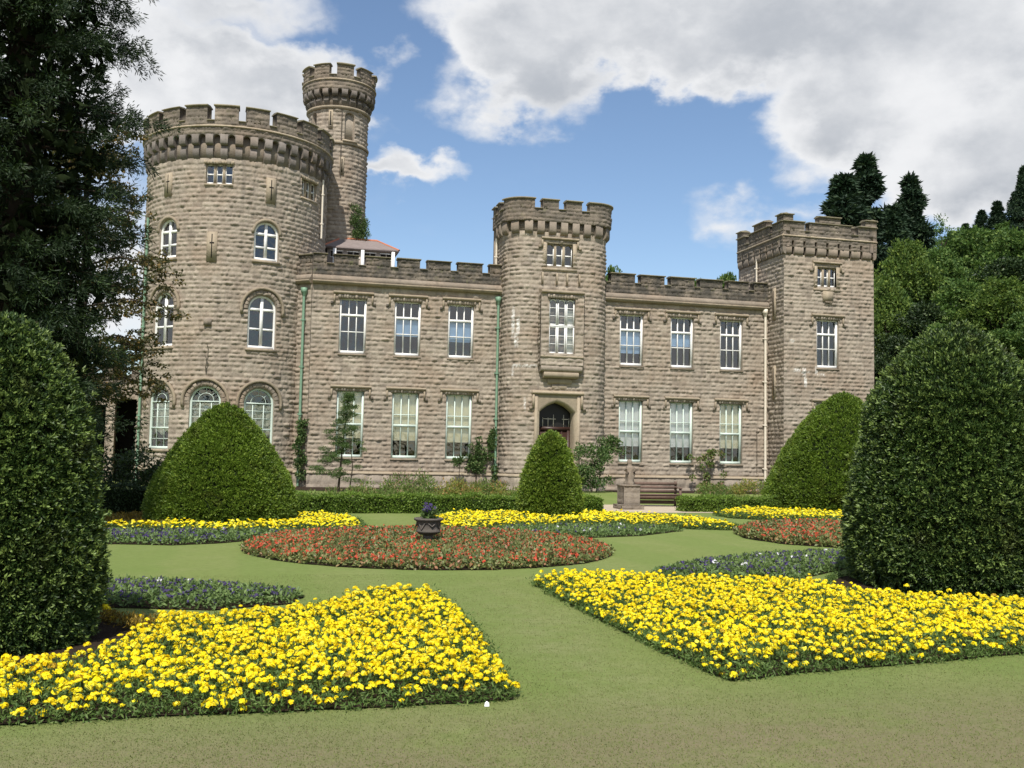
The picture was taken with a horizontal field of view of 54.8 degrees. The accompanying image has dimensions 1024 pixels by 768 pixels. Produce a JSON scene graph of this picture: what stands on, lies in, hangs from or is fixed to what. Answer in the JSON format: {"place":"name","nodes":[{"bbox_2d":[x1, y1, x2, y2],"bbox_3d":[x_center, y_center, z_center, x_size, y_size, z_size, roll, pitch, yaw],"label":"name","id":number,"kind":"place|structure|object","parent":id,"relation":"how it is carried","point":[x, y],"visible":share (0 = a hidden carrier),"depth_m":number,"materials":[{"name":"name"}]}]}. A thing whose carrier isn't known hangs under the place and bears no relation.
{"place":"outdoors","nodes":[
{"label":"outdoors","id":0,"kind":"place"},
{"bbox_2d":[0,480,1023,767],"bbox_3d":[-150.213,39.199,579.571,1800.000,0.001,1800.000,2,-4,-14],"label":"lawn","id":1,"kind":"structure","parent":0,"point":[230,560],"depth_m":6.67,"materials":[{"name":"green plant"}]},
{"bbox_2d":[0,0,181,444],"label":"conifer tree","id":2,"kind":"object","parent":1,"relation":"on","point":[34,98],"visible":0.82,"depth_m":19.05,"materials":[{"name":"green plant"}]},
{"bbox_2d":[97,454,111,482],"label":"shrub","id":3,"kind":"object","parent":1,"relation":"on","point":[105,467],"visible":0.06,"depth_m":34.84,"materials":[{"name":"green plant"}]},
{"bbox_2d":[33,116,191,421],"bbox_3d":[-14.304,-2.712,32.985,6.854,12.855,6.783,-2,-5,41],"label":"conifer tree","id":4,"kind":"object","parent":1,"relation":"on","point":[136,345],"visible":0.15,"depth_m":32.84,"materials":[{"name":"green plant"}]},
{"bbox_2d":[100,480,147,513],"bbox_3d":[-12.179,2.791,24.452,7.097,0.898,1.301,2,-4,-14],"label":"box hedge","id":5,"kind":"object","parent":1,"relation":"on","point":[122,499],"visible":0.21,"depth_m":24.65,"materials":[{"name":"green plant"}]},
{"bbox_2d":[96,440,169,488],"bbox_3d":[-14.221,3.003,35.887,4.094,2.007,1.964,1,-4,0],"label":"shrub","id":6,"kind":"object","parent":1,"relation":"on","point":[118,476],"visible":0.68,"depth_m":35.63,"materials":[{"name":"green plant"}]},
{"bbox_2d":[122,460,161,485],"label":"shrub","id":7,"kind":"object","parent":1,"relation":"on","point":[147,479],"visible":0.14,"depth_m":36.71,"materials":[{"name":"green plant"}]},
{"bbox_2d":[102,527,291,544],"bbox_3d":[-6.159,2.780,18.081,4.625,0.260,2.477,2,-4,-14],"label":"pansy bed","id":8,"kind":"object","parent":1,"relation":"on","point":[165,536],"visible":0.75,"depth_m":17.71,"materials":[{"name":"plant"}]},
{"bbox_2d":[104,574,303,610],"bbox_3d":[-4.196,2.333,11.159,3.667,0.269,1.684,0,-4,10],"label":"pansy bed","id":9,"kind":"object","parent":1,"relation":"on","point":[165,593],"visible":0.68,"depth_m":10.75,"materials":[{"name":"plant"}]},
{"bbox_2d":[104,510,368,530],"bbox_3d":[-6.496,2.995,21.748,6.454,0.361,5.314,2,-4,-14],"label":"marigold bed","id":10,"kind":"object","parent":1,"relation":"on","point":[304,520],"visible":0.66,"depth_m":20.37,"materials":[{"name":"plant"}]},
{"bbox_2d":[141,401,299,527],"bbox_3d":[-6.508,1.787,22.240,3.457,2.843,3.482,2,-4,-14],"label":"clipped yew","id":11,"kind":"object","parent":10,"relation":"on","point":[224,462],"visible":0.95,"depth_m":21.19,"materials":[{"name":"green plant"}]},
{"bbox_2d":[0,582,523,727],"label":"marigold bed","id":12,"kind":"object","parent":1,"relation":"on","point":[391,646],"visible":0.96,"depth_m":7.08,"materials":[{"name":"plant"}]},
{"bbox_2d":[0,309,113,656],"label":"clipped yew","id":13,"kind":"object","parent":12,"relation":"on","point":[55,576],"visible":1,"depth_m":8.17,"materials":[{"name":"green plant"}]},
{"bbox_2d":[308,392,366,491],"bbox_3d":[-7.042,2.313,39.897,2.418,4.071,1.474,2,-4,-14],"label":"sapling","id":14,"kind":"object","parent":1,"relation":"on","point":[348,399],"visible":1,"depth_m":39.85,"materials":[{"name":"green plant"}]},
{"bbox_2d":[323,484,381,496],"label":"perennial plant","id":15,"kind":"object","parent":1,"relation":"on","point":[362,489],"visible":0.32,"depth_m":29.85,"materials":[{"name":"green plant"}]},
{"bbox_2d":[354,488,405,497],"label":"perennial plant","id":16,"kind":"object","parent":1,"relation":"on","point":[383,493],"visible":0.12,"depth_m":28.73,"materials":[{"name":"green plant"}]},
{"bbox_2d":[356,477,430,496],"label":"perennial plant","id":17,"kind":"object","parent":1,"relation":"on","point":[403,486],"visible":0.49,"depth_m":31.01,"materials":[{"name":"green plant"}]},
{"bbox_2d":[295,489,517,513],"bbox_3d":[-2.783,3.239,27.309,7.153,0.725,1.124,2,-4,-17],"label":"box hedge","id":18,"kind":"object","parent":1,"relation":"on","point":[344,502],"visible":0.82,"depth_m":26.87,"materials":[{"name":"green plant"}]},
{"bbox_2d":[383,468,442,494],"bbox_3d":[-3.186,3.368,32.187,2.138,1.290,1.349,2,-4,-14],"label":"perennial plant","id":19,"kind":"object","parent":1,"relation":"on","point":[424,483],"visible":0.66,"depth_m":32.09,"materials":[{"name":"green plant"}]},
{"bbox_2d":[238,524,615,569],"bbox_3d":[-1.452,2.814,17.401,6.530,0.286,6.713,2,-4,-14],"label":"begonia bed","id":20,"kind":"object","parent":1,"relation":"on","point":[407,547],"visible":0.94,"depth_m":15.91,"materials":[{"name":"plant"}]},
{"bbox_2d":[414,517,442,540],"bbox_3d":[-1.496,2.649,17.637,0.536,0.512,0.536,2,-4,-14],"label":"urn","id":21,"kind":"object","parent":20,"relation":"on","point":[428,528],"visible":0.88,"depth_m":17.48,"materials":[{"name":"stone"}]},
{"bbox_2d":[419,502,438,518],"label":"pansy plant","id":22,"kind":"object","parent":21,"relation":"in","point":[430,512],"visible":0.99,"depth_m":17.66,"materials":[{"name":"purple plant"}]},
{"bbox_2d":[432,476,487,494],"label":"perennial plant","id":23,"kind":"object","parent":1,"relation":"on","point":[456,487],"visible":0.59,"depth_m":31.69,"materials":[{"name":"green plant"}]},
{"bbox_2d":[91,62,877,491],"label":"castle","id":24,"kind":"structure","parent":1,"relation":"on","point":[293,298],"depth_m":45.85,"materials":[{"name":"stone"}]},
{"bbox_2d":[143,378,176,451],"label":"window","id":25,"kind":"structure","parent":24,"relation":"in","point":[162,409],"depth_m":43.42,"materials":[{"name":"white paint"}]},
{"bbox_2d":[148,284,180,349],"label":"window","id":26,"kind":"structure","parent":24,"relation":"in","point":[175,294],"depth_m":43.51,"materials":[{"name":"white paint"}]},
{"bbox_2d":[156,216,179,261],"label":"window","id":27,"kind":"structure","parent":24,"relation":"in","point":[172,219],"depth_m":43.74,"materials":[{"name":"white paint"}]},
{"bbox_2d":[180,377,228,426],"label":"window","id":28,"kind":"structure","parent":24,"relation":"in","point":[197,408],"depth_m":42.62,"materials":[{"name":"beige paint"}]},
{"bbox_2d":[204,160,233,185],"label":"window","id":29,"kind":"structure","parent":24,"relation":"in","point":[224,174],"depth_m":43.36,"materials":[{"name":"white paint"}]},
{"bbox_2d":[235,380,282,442],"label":"window","id":30,"kind":"structure","parent":24,"relation":"in","point":[262,415],"depth_m":43.53,"materials":[{"name":"beige paint"}]},
{"bbox_2d":[240,287,284,352],"bbox_3d":[-11.034,-2.848,43.539,2.041,2.850,0.380,4,-5,-33],"label":"window","id":31,"kind":"structure","parent":24,"relation":"in","point":[249,348],"depth_m":43.57,"materials":[{"name":"white paint"}]},
{"bbox_2d":[251,219,281,264],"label":"window","id":32,"kind":"structure","parent":24,"relation":"in","point":[255,259],"depth_m":43.85,"materials":[{"name":"white paint"}]},
{"bbox_2d":[300,175,318,204],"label":"window","id":33,"kind":"structure","parent":24,"relation":"in","point":[306,194],"depth_m":45.77,"materials":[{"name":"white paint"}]},
{"bbox_2d":[328,384,372,459],"bbox_3d":[-7.348,1.720,44.642,2.030,3.365,0.455,2,-4,-14],"label":"window","id":34,"kind":"structure","parent":24,"relation":"in","point":[341,389],"depth_m":44.77,"materials":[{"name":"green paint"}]},
{"bbox_2d":[331,290,375,355],"bbox_3d":[-7.255,-2.760,44.933,2.030,2.945,0.410,2,-4,-14],"label":"window","id":35,"kind":"structure","parent":24,"relation":"in","point":[356,296],"depth_m":44.94,"materials":[{"name":"white paint"}]},
{"bbox_2d":[349,202,371,240],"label":"wall shrub","id":36,"kind":"object","parent":24,"relation":"on","point":[360,232],"visible":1,"depth_m":50.41,"materials":[{"name":"green plant"}]},
{"bbox_2d":[384,386,427,460],"bbox_3d":[-4.923,1.811,45.264,2.030,3.365,0.455,2,-4,-14],"label":"window","id":37,"kind":"structure","parent":24,"relation":"in","point":[404,427],"depth_m":45.41,"materials":[{"name":"white paint"}]},
{"bbox_2d":[386,293,429,357],"bbox_3d":[-4.835,-2.667,45.577,2.030,2.945,0.455,2,-4,-14],"label":"window","id":38,"kind":"structure","parent":24,"relation":"in","point":[408,326],"depth_m":45.66,"materials":[{"name":"white paint"}]},
{"bbox_2d":[438,388,480,460],"bbox_3d":[-2.496,1.902,45.887,2.030,3.365,0.455,2,-4,-14],"label":"window","id":39,"kind":"structure","parent":24,"relation":"in","point":[459,406],"depth_m":46.04,"materials":[{"name":"white paint"}]},
{"bbox_2d":[440,296,482,360],"bbox_3d":[-2.409,-2.576,46.200,2.030,2.945,0.455,2,-4,-14],"label":"window","id":40,"kind":"structure","parent":24,"relation":"in","point":[462,332],"depth_m":46.29,"materials":[{"name":"white paint"}]},
{"bbox_2d":[539,403,569,447],"bbox_3d":[1.912,2.923,46.024,1.600,4.150,0.180,2,-4,-14],"label":"door","id":41,"kind":"structure","parent":24,"relation":"in","point":[554,416],"depth_m":46.15,"materials":[{"name":"red wood"}]},
{"bbox_2d":[538,236,581,271],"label":"window","id":42,"kind":"structure","parent":24,"relation":"in","point":[575,246],"depth_m":46.12,"materials":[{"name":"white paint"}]},
{"bbox_2d":[548,293,577,353],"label":"window","id":43,"kind":"structure","parent":24,"relation":"in","point":[568,325],"depth_m":45.65,"materials":[{"name":"white paint"}]},
{"bbox_2d":[611,394,650,463],"bbox_3d":[5.738,2.211,48.000,2.030,3.365,0.455,2,-4,-14],"label":"window","id":44,"kind":"structure","parent":24,"relation":"in","point":[630,411],"depth_m":48.16,"materials":[{"name":"white paint"}]},
{"bbox_2d":[612,307,651,367],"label":"window","id":45,"kind":"structure","parent":24,"relation":"in","point":[631,342],"depth_m":48.42,"materials":[{"name":"white paint"}]},
{"bbox_2d":[663,396,700,464],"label":"window","id":46,"kind":"structure","parent":24,"relation":"in","point":[680,412],"depth_m":48.82,"materials":[{"name":"white paint"}]},
{"bbox_2d":[663,310,701,369],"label":"window","id":47,"kind":"structure","parent":24,"relation":"in","point":[678,339],"depth_m":49.07,"materials":[{"name":"white paint"}]},
{"bbox_2d":[713,313,749,371],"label":"window","id":48,"kind":"structure","parent":24,"relation":"in","point":[723,317],"depth_m":49.66,"materials":[{"name":"white paint"}]},
{"bbox_2d":[713,398,749,465],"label":"window","id":49,"kind":"structure","parent":24,"relation":"in","point":[730,414],"depth_m":49.48,"materials":[{"name":"white paint"}]},
{"bbox_2d":[809,313,845,369],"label":"window","id":50,"kind":"structure","parent":24,"relation":"in","point":[824,317],"depth_m":49.28,"materials":[{"name":"white paint"}]},
{"bbox_2d":[810,260,844,291],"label":"window","id":51,"kind":"structure","parent":24,"relation":"in","point":[815,267],"depth_m":49.41,"materials":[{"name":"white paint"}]},
{"bbox_2d":[455,484,513,497],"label":"perennial plant","id":52,"kind":"object","parent":1,"relation":"on","point":[477,490],"visible":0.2,"depth_m":29.86,"materials":[{"name":"green plant"}]},
{"bbox_2d":[472,477,508,494],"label":"perennial plant","id":53,"kind":"object","parent":1,"relation":"on","point":[488,490],"visible":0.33,"depth_m":32.78,"materials":[{"name":"green plant"}]},
{"bbox_2d":[490,479,517,493],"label":"perennial plant","id":54,"kind":"object","parent":1,"relation":"on","point":[501,485],"visible":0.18,"depth_m":32.26,"materials":[{"name":"green plant"}]},
{"bbox_2d":[294,487,761,493],"bbox_3d":[1.714,4.852,44.740,23.900,0.001,3.800,2,-4,-14],"label":"soil strip","id":55,"kind":"object","parent":1,"relation":"on","point":[315,488],"visible":0.09,"depth_m":43.29,"materials":[{"name":"brown soil"}]},
{"bbox_2d":[289,416,308,486],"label":"ivy","id":56,"kind":"object","parent":55,"relation":"on","point":[300,461],"visible":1,"depth_m":43.77,"materials":[{"name":"green plant"}]},
{"bbox_2d":[451,455,464,480],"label":"standard rose","id":57,"kind":"object","parent":55,"relation":"on","point":[459,460],"visible":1,"depth_m":44.85,"materials":[{"name":"green plant"}]},
{"bbox_2d":[464,435,495,484],"bbox_3d":[-1.494,3.564,45.736,1.492,2.603,0.514,2,-4,-14],"label":"climbing rose","id":58,"kind":"object","parent":55,"relation":"on","point":[474,464],"visible":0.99,"depth_m":45.68,"materials":[{"name":"green plant"}]},
{"bbox_2d":[483,427,498,482],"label":"ivy","id":59,"kind":"object","parent":55,"relation":"on","point":[491,447],"visible":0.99,"depth_m":45.89,"materials":[{"name":"green plant"}]},
{"bbox_2d":[687,448,726,486],"bbox_3d":[9.516,4.202,48.304,2.205,2.158,0.505,2,-4,-14],"label":"climbing rose","id":60,"kind":"object","parent":55,"relation":"on","point":[711,453],"visible":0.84,"depth_m":48.33,"materials":[{"name":"green plant"}]},
{"bbox_2d":[694,481,732,494],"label":"perennial plant","id":61,"kind":"object","parent":55,"relation":"on","point":[704,487],"visible":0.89,"depth_m":41.49,"materials":[{"name":"green plant"}]},
{"bbox_2d":[728,478,761,496],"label":"perennial plant","id":62,"kind":"object","parent":55,"relation":"on","point":[736,489],"visible":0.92,"depth_m":41.81,"materials":[{"name":"green plant"}]},
{"bbox_2d":[488,521,684,537],"bbox_3d":[1.830,3.192,21.693,4.395,0.258,2.535,4,-5,-33],"label":"pansy bed","id":63,"kind":"object","parent":1,"relation":"on","point":[600,530],"visible":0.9,"depth_m":21.27,"materials":[{"name":"plant"}]},
{"bbox_2d":[436,508,739,529],"bbox_3d":[1.423,3.341,24.349,7.629,0.360,5.814,2,-4,-14],"label":"marigold bed","id":64,"kind":"object","parent":1,"relation":"on","point":[479,518],"visible":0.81,"depth_m":23.55,"materials":[{"name":"plant"}]},
{"bbox_2d":[515,429,585,516],"bbox_3d":[0.986,2.378,25.806,1.861,2.414,1.875,2,-4,-14],"label":"clipped yew","id":65,"kind":"object","parent":64,"relation":"on","point":[550,481],"visible":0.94,"depth_m":25.24,"materials":[{"name":"green plant"}]},
{"bbox_2d":[582,493,605,511],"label":"box hedge","id":66,"kind":"object","parent":1,"relation":"on","point":[594,502],"visible":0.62,"depth_m":28.72,"materials":[{"name":"green plant"}]},
{"bbox_2d":[573,433,625,492],"bbox_3d":[3.911,3.504,44.066,2.648,2.710,1.535,2,-4,-14],"label":"shrub","id":67,"kind":"object","parent":1,"relation":"on","point":[586,471],"visible":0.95,"depth_m":43.98,"materials":[{"name":"green plant"}]},
{"bbox_2d":[605,265,622,280],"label":"broadleaf tree","id":68,"kind":"object","parent":1,"relation":"on","point":[611,269],"depth_m":74.71,"materials":[{"name":"green plant"}]},
{"bbox_2d":[717,271,736,288],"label":"broadleaf tree","id":69,"kind":"object","parent":1,"relation":"on","point":[727,276],"visible":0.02,"depth_m":79.64,"materials":[{"name":"green plant"}]},
{"bbox_2d":[675,491,784,511],"bbox_3d":[7.461,3.708,30.795,4.783,0.664,0.942,2,-4,-8],"label":"box hedge","id":70,"kind":"object","parent":1,"relation":"on","point":[701,503],"visible":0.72,"depth_m":30.43,"materials":[{"name":"green plant"}]},
{"bbox_2d":[650,547,846,580],"bbox_3d":[4.079,2.786,15.417,1.995,0.269,5.734,-2,-5,38],"label":"pansy bed","id":71,"kind":"object","parent":1,"relation":"on","point":[797,564],"visible":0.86,"depth_m":14.61,"materials":[{"name":"plant"}]},
{"bbox_2d":[525,565,1023,681],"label":"marigold bed","id":72,"kind":"object","parent":1,"relation":"on","point":[728,628],"visible":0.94,"depth_m":9.47,"materials":[{"name":"plant"}]},
{"bbox_2d":[835,315,1023,597],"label":"clipped yew","id":73,"kind":"object","parent":72,"relation":"on","point":[934,494],"visible":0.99,"depth_m":12.68,"materials":[{"name":"green plant"}]},
{"bbox_2d":[712,505,843,519],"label":"marigold bed","id":74,"kind":"object","parent":1,"relation":"on","point":[758,513],"visible":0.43,"depth_m":27.65,"materials":[{"name":"plant"}]},
{"bbox_2d":[732,517,842,547],"bbox_3d":[7.478,3.294,21.947,5.700,0.349,6.303,2,-4,-14],"label":"begonia bed","id":75,"kind":"object","parent":1,"relation":"on","point":[811,532],"visible":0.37,"depth_m":20.73,"materials":[{"name":"plant"}]},
{"bbox_2d":[760,390,864,512],"bbox_3d":[10.630,2.210,31.590,5.113,4.043,5.154,2,-4,-14],"label":"clipped yew","id":76,"kind":"object","parent":1,"relation":"on","point":[811,464],"visible":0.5,"depth_m":30.35,"materials":[{"name":"green plant"}]},
{"bbox_2d":[1,0,1023,374],"label":"sky","id":77,"kind":"structure","parent":0,"point":[701,123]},
{"bbox_2d":[602,505,711,512],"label":"path","id":78,"kind":"structure","parent":0,"point":[660,508],"depth_m":30.73,"materials":[{"name":"beige gravel"}]},
{"bbox_2d":[613,484,643,509],"bbox_3d":[3.684,3.565,31.200,0.787,0.775,0.798,2,-4,-14],"label":"pedestal","id":79,"kind":"object","parent":78,"relation":"on","point":[628,496],"visible":0.99,"depth_m":30.96,"materials":[{"name":"stone"}]},
{"bbox_2d":[623,459,635,483],"bbox_3d":[3.729,2.780,31.260,0.416,0.790,0.370,2,-4,-14],"label":"garden sculpture","id":80,"kind":"object","parent":79,"relation":"on","point":[630,470],"visible":1,"depth_m":31.17,"materials":[{"name":"stone"}]},
{"bbox_2d":[635,481,681,505],"bbox_3d":[4.841,3.690,33.138,1.630,0.840,0.590,2,-4,-10],"label":"bench","id":81,"kind":"object","parent":78,"relation":"on","point":[661,498],"visible":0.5,"depth_m":33.31,"materials":[{"name":"brown wood"}]},
{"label":"hillside","id":82,"kind":"structure","parent":0,"visible":0},
{"bbox_2d":[819,171,883,277],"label":"conifer tree","id":83,"kind":"object","parent":82,"relation":"on","point":[843,199],"visible":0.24,"depth_m":80.95,"materials":[{"name":"green plant"}]},
{"bbox_2d":[850,151,887,271],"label":"conifer tree","id":84,"kind":"object","parent":82,"relation":"on","point":[871,187],"visible":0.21,"depth_m":82.93,"materials":[{"name":"green plant"}]},
{"bbox_2d":[874,334,912,384],"bbox_3d":[21.155,1.429,52.524,5.215,8.428,5.554,0,-4,17],"label":"evergreen tree","id":85,"kind":"object","parent":82,"relation":"on","point":[902,341],"visible":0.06,"depth_m":52.60,"materials":[{"name":"green plant"}]},
{"bbox_2d":[874,285,916,340],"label":"broadleaf tree","id":86,"kind":"object","parent":82,"relation":"on","point":[901,330],"visible":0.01,"depth_m":65.37,"materials":[{"name":"green plant"}]},
{"bbox_2d":[873,202,918,300],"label":"conifer tree","id":87,"kind":"object","parent":82,"relation":"on","point":[893,225],"visible":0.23,"depth_m":78.55,"materials":[{"name":"green plant"}]},
{"bbox_2d":[874,277,918,353],"bbox_3d":[22.549,-0.082,59.092,5.808,12.835,5.799,5,-6,-45],"label":"broadleaf tree","id":88,"kind":"object","parent":82,"relation":"on","point":[887,296],"visible":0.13,"depth_m":58.86,"materials":[{"name":"green plant"}]},
{"bbox_2d":[874,299,946,375],"bbox_3d":[23.108,0.361,56.004,6.761,10.619,6.349,-3,-5,43],"label":"evergreen tree","id":89,"kind":"object","parent":82,"relation":"on","point":[923,314],"visible":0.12,"depth_m":55.85,"materials":[{"name":"green plant"}]},
{"bbox_2d":[874,236,950,344],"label":"broadleaf tree","id":90,"kind":"object","parent":82,"relation":"on","point":[907,262],"visible":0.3,"depth_m":68.76,"materials":[{"name":"green plant"}]},
{"bbox_2d":[892,171,936,278],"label":"conifer tree","id":91,"kind":"object","parent":82,"relation":"on","point":[912,200],"visible":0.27,"depth_m":87.00,"materials":[{"name":"green plant"}]},
{"bbox_2d":[891,246,975,335],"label":"broadleaf tree","id":92,"kind":"object","parent":82,"relation":"on","point":[946,258],"visible":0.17,"depth_m":74.09,"materials":[{"name":"green plant"}]},
{"bbox_2d":[930,213,957,247],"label":"birch tree","id":93,"kind":"object","parent":82,"relation":"on","point":[939,230],"visible":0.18,"depth_m":109.52,"materials":[{"name":"green plant"}]},
{"bbox_2d":[914,276,1023,341],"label":"broadleaf tree","id":94,"kind":"object","parent":82,"relation":"on","point":[957,290],"visible":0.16,"depth_m":56.82,"materials":[{"name":"green plant"}]},
{"bbox_2d":[935,223,1009,288],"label":"broadleaf tree","id":95,"kind":"object","parent":82,"relation":"on","point":[974,239],"visible":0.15,"depth_m":78.69,"materials":[{"name":"green plant"}]},
{"bbox_2d":[972,209,989,228],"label":"conifer tree","id":96,"kind":"object","parent":82,"relation":"on","point":[981,218],"visible":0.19,"depth_m":189.32,"materials":[{"name":"green plant"}]},
{"bbox_2d":[948,254,1023,328],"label":"evergreen tree","id":97,"kind":"object","parent":82,"relation":"on","point":[1008,267],"visible":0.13,"depth_m":63.34,"materials":[{"name":"green plant"}]},
{"bbox_2d":[951,275,1023,358],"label":"broadleaf tree","id":98,"kind":"object","parent":82,"relation":"on","point":[1003,293],"visible":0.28,"depth_m":54.12,"materials":[{"name":"green plant"}]},
{"bbox_2d":[968,225,1023,284],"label":"broadleaf tree","id":99,"kind":"object","parent":82,"relation":"on","point":[1011,241],"visible":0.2,"depth_m":74.05,"materials":[{"name":"green plant"}]},
{"bbox_2d":[985,200,1006,231],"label":"conifer tree","id":100,"kind":"object","parent":82,"relation":"on","point":[996,214],"visible":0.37,"depth_m":184.16,"materials":[{"name":"green plant"}]},
{"bbox_2d":[987,221,1010,234],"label":"broadleaf tree","id":101,"kind":"object","parent":82,"relation":"on","point":[1003,225],"visible":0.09,"depth_m":151.82,"materials":[{"name":"green plant"}]},
{"bbox_2d":[982,328,1023,361],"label":"broadleaf tree","id":102,"kind":"object","parent":82,"relation":"on","point":[999,334],"visible":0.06,"depth_m":46.05,"materials":[{"name":"green plant"}]},
{"bbox_2d":[999,311,1023,366],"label":"broadleaf tree","id":103,"kind":"object","parent":82,"relation":"on","point":[1017,323],"visible":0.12,"depth_m":45.88,"materials":[{"name":"green plant"}]},
{"bbox_2d":[1000,190,1022,222],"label":"conifer tree","id":104,"kind":"object","parent":82,"relation":"on","point":[1008,207],"visible":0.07,"depth_m":179.84,"materials":[{"name":"green plant"}]},
{"bbox_2d":[1008,164,1023,230],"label":"conifer tree","id":105,"kind":"object","parent":82,"relation":"on","point":[1016,215],"visible":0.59,"depth_m":119.72,"materials":[{"name":"green plant"}]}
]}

